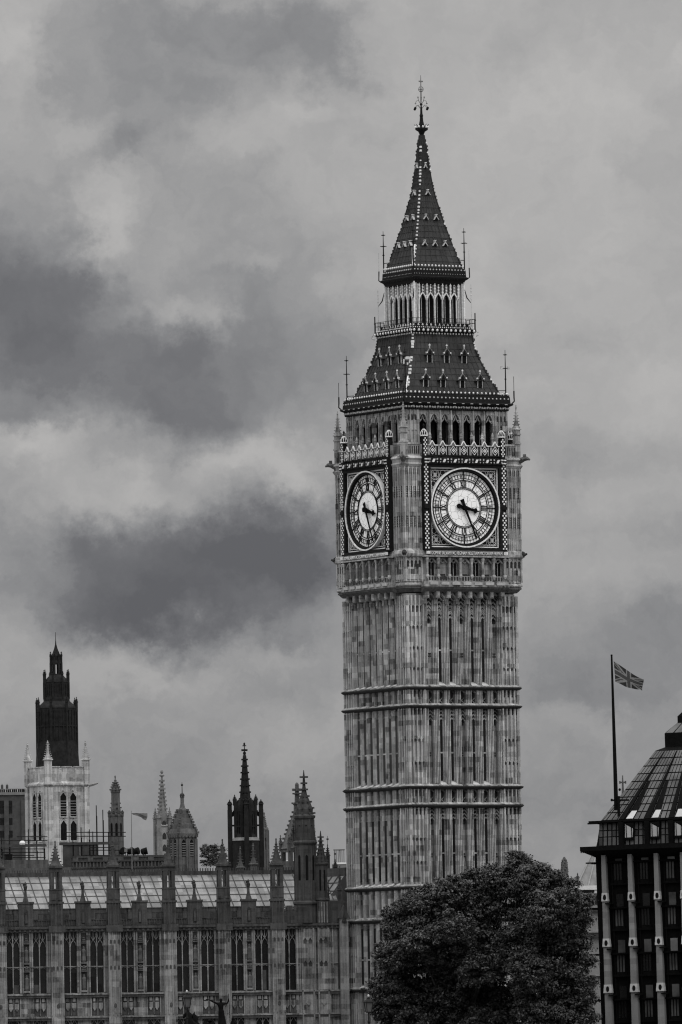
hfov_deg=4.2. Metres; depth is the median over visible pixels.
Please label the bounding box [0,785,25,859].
office block
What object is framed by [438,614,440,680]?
window
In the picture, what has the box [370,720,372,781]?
window
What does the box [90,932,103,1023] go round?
window
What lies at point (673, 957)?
window
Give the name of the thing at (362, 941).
window
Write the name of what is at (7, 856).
equipment box
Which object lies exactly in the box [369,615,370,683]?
window
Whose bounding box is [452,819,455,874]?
window
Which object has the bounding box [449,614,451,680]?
window
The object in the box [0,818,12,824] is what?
strip window
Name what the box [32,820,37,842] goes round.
window
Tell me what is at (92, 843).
scaffolding
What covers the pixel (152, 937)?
window
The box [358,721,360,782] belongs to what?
window
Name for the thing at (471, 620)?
window
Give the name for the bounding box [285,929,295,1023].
window
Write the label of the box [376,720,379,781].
window
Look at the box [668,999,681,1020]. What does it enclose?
window
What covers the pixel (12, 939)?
window
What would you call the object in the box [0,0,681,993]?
sky
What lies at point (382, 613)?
window
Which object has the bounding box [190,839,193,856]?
louvred window
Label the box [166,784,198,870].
ventilation tower
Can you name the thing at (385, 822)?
window
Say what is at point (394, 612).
window
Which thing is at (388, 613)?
window
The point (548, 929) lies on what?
plane tree
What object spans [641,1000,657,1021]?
window
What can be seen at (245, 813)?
lantern tower
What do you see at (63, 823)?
window
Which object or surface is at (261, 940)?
window
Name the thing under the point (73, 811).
louvred window
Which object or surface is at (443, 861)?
window
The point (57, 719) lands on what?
lantern spire
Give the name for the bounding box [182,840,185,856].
louvred window
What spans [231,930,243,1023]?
window
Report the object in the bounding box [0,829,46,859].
scaffolding
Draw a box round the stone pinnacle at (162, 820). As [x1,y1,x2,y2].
[152,770,171,854]
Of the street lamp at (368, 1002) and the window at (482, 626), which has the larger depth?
the window at (482, 626)
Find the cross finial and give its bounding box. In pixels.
[619,775,625,792]
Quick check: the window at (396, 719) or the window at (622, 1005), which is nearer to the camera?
the window at (622, 1005)
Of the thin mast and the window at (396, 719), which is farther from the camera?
the thin mast
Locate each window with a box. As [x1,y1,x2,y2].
[0,801,11,806]
[0,807,11,812]
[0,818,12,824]
[0,831,12,836]
[6,933,19,1023]
[32,791,36,818]
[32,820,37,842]
[33,933,46,1023]
[37,792,42,817]
[38,819,42,841]
[59,791,67,817]
[59,818,67,841]
[64,932,76,1023]
[69,791,77,817]
[69,818,77,841]
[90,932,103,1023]
[121,932,134,1023]
[146,931,159,1023]
[176,931,188,1023]
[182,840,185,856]
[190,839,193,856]
[201,930,214,1023]
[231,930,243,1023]
[255,930,268,1023]
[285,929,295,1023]
[357,616,358,684]
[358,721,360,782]
[359,822,362,882]
[361,929,363,983]
[363,615,364,683]
[364,721,366,782]
[366,822,368,881]
[367,929,369,982]
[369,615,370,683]
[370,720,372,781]
[372,822,374,881]
[374,928,376,976]
[375,614,376,680]
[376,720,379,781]
[378,821,380,881]
[382,613,383,682]
[383,719,385,780]
[384,821,387,880]
[388,613,389,681]
[389,719,391,780]
[391,820,393,880]
[394,612,395,681]
[395,718,398,780]
[397,820,399,880]
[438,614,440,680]
[440,717,442,779]
[441,819,444,877]
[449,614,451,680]
[451,717,453,779]
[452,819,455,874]
[470,612,473,680]
[472,717,474,779]
[474,819,476,867]
[481,615,483,680]
[483,720,485,779]
[485,819,487,863]
[610,863,627,884]
[612,909,628,930]
[614,955,629,976]
[615,1001,631,1022]
[624,823,634,839]
[637,862,653,883]
[638,908,655,929]
[640,954,656,975]
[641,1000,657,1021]
[650,822,659,838]
[663,861,680,882]
[664,907,681,928]
[666,953,681,974]
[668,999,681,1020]
[674,821,681,837]
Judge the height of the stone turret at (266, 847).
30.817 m
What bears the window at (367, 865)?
in the clock tower at (426, 466)
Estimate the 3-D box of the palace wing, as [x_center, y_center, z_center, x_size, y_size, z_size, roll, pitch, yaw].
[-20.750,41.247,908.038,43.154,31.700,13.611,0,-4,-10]
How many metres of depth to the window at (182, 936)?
903.13 m
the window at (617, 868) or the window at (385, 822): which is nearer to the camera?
the window at (617, 868)
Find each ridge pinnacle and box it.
[236,847,244,869]
[249,843,257,869]
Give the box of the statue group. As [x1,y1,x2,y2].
[183,994,236,1023]
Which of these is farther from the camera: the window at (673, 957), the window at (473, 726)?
the window at (473, 726)
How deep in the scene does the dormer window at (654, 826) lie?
872.57 m
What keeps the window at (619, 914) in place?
in the bronze office building at (636, 851)
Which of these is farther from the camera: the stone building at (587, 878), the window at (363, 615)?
the stone building at (587, 878)
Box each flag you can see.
[132,813,146,819]
[614,662,643,689]
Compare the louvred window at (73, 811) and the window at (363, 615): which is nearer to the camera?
the window at (363, 615)
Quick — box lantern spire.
[35,632,78,767]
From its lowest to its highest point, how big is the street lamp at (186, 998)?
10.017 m
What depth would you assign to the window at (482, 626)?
902.03 m
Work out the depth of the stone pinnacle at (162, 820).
984.51 m
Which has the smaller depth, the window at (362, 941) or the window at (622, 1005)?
the window at (622, 1005)
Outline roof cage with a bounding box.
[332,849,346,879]
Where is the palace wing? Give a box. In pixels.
[0,770,350,1023]
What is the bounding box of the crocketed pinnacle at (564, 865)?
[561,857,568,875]
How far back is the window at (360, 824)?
904.90 m
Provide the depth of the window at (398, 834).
898.51 m
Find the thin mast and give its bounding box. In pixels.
[124,811,132,871]
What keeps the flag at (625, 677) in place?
attached to the flagpole
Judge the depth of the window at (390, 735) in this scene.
900.27 m
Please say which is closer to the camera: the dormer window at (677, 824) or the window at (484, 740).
the dormer window at (677, 824)
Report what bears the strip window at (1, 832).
in the office block
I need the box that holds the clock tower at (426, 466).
[325,75,529,1023]
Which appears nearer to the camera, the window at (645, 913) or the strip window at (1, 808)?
the window at (645, 913)
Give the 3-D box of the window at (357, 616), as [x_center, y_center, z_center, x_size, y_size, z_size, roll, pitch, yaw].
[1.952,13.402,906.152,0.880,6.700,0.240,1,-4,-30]
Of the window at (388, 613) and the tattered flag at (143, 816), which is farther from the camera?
the tattered flag at (143, 816)
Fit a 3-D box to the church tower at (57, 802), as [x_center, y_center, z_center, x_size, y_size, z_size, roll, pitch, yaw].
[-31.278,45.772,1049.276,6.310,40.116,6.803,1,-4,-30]
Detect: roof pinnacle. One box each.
[325,836,330,867]
[333,853,337,867]
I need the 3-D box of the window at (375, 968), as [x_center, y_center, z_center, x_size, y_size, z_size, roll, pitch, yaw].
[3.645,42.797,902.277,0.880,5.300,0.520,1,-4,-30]
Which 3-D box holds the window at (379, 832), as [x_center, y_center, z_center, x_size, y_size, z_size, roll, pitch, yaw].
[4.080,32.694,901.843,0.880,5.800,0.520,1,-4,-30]
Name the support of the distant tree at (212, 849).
on the ground
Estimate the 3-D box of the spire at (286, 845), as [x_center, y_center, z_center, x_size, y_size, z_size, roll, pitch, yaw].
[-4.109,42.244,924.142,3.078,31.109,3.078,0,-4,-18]
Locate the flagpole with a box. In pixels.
[611,654,628,816]
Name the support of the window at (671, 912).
in the bronze office building at (636, 851)
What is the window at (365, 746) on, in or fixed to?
in the clock tower at (426, 466)
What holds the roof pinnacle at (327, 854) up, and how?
attached to the palace wing
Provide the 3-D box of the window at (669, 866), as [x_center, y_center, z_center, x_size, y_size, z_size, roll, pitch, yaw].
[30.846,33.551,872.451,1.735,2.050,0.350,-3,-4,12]
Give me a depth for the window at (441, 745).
898.95 m
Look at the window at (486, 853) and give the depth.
900.93 m
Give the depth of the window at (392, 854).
899.61 m
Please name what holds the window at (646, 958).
in the bronze office building at (636, 851)
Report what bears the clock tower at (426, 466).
on the ground
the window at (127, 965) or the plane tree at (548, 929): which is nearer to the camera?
the plane tree at (548, 929)
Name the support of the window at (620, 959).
in the bronze office building at (636, 851)
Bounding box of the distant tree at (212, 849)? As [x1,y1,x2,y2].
[199,843,227,870]
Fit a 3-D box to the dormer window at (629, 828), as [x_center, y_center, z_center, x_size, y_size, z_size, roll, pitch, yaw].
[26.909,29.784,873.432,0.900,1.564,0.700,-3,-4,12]
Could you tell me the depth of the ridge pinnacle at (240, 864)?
934.49 m
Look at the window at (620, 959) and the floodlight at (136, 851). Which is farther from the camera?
the floodlight at (136, 851)
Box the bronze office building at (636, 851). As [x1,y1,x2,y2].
[580,713,681,1023]
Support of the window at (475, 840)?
in the clock tower at (426, 466)
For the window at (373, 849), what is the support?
in the clock tower at (426, 466)
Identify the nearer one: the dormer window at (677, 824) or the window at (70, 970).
the dormer window at (677, 824)
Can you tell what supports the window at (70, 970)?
in the palace wing
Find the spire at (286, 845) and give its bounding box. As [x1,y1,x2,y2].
[279,782,316,869]
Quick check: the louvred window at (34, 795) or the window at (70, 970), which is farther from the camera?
the louvred window at (34, 795)
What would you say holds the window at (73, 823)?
in the church tower at (57, 802)
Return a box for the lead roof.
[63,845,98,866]
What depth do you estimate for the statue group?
848.64 m
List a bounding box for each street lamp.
[182,990,191,1023]
[363,994,373,1023]
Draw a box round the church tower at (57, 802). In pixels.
[23,741,98,865]
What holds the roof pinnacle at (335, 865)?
on the palace wing
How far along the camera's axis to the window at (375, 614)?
902.91 m
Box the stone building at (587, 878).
[557,839,601,1023]
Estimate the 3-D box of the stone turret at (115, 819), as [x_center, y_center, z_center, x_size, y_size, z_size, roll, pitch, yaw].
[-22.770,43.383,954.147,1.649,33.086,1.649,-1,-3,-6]
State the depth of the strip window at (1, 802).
1199.96 m
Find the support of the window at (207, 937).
in the palace wing
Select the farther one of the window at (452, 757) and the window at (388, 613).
the window at (388, 613)
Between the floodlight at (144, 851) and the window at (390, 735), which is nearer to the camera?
the window at (390, 735)
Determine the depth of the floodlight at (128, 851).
930.45 m
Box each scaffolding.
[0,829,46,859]
[59,805,125,855]
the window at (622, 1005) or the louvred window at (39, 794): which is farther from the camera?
the louvred window at (39, 794)
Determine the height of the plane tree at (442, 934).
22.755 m
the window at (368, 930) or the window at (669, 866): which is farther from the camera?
the window at (368, 930)
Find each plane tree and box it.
[361,850,538,1023]
[496,860,601,1023]
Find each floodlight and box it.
[119,847,125,854]
[127,847,133,854]
[133,847,139,854]
[140,847,147,854]
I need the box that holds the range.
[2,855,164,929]
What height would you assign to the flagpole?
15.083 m
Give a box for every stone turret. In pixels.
[107,776,123,854]
[263,812,269,869]
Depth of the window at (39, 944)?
900.71 m
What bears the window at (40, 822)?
in the church tower at (57, 802)
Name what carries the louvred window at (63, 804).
in the church tower at (57, 802)
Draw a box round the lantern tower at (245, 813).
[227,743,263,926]
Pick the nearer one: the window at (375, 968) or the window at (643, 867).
the window at (643, 867)
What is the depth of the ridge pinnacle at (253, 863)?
934.43 m
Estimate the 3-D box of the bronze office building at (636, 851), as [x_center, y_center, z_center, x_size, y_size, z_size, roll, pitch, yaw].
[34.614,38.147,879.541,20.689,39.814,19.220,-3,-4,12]
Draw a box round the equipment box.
[4,854,12,859]

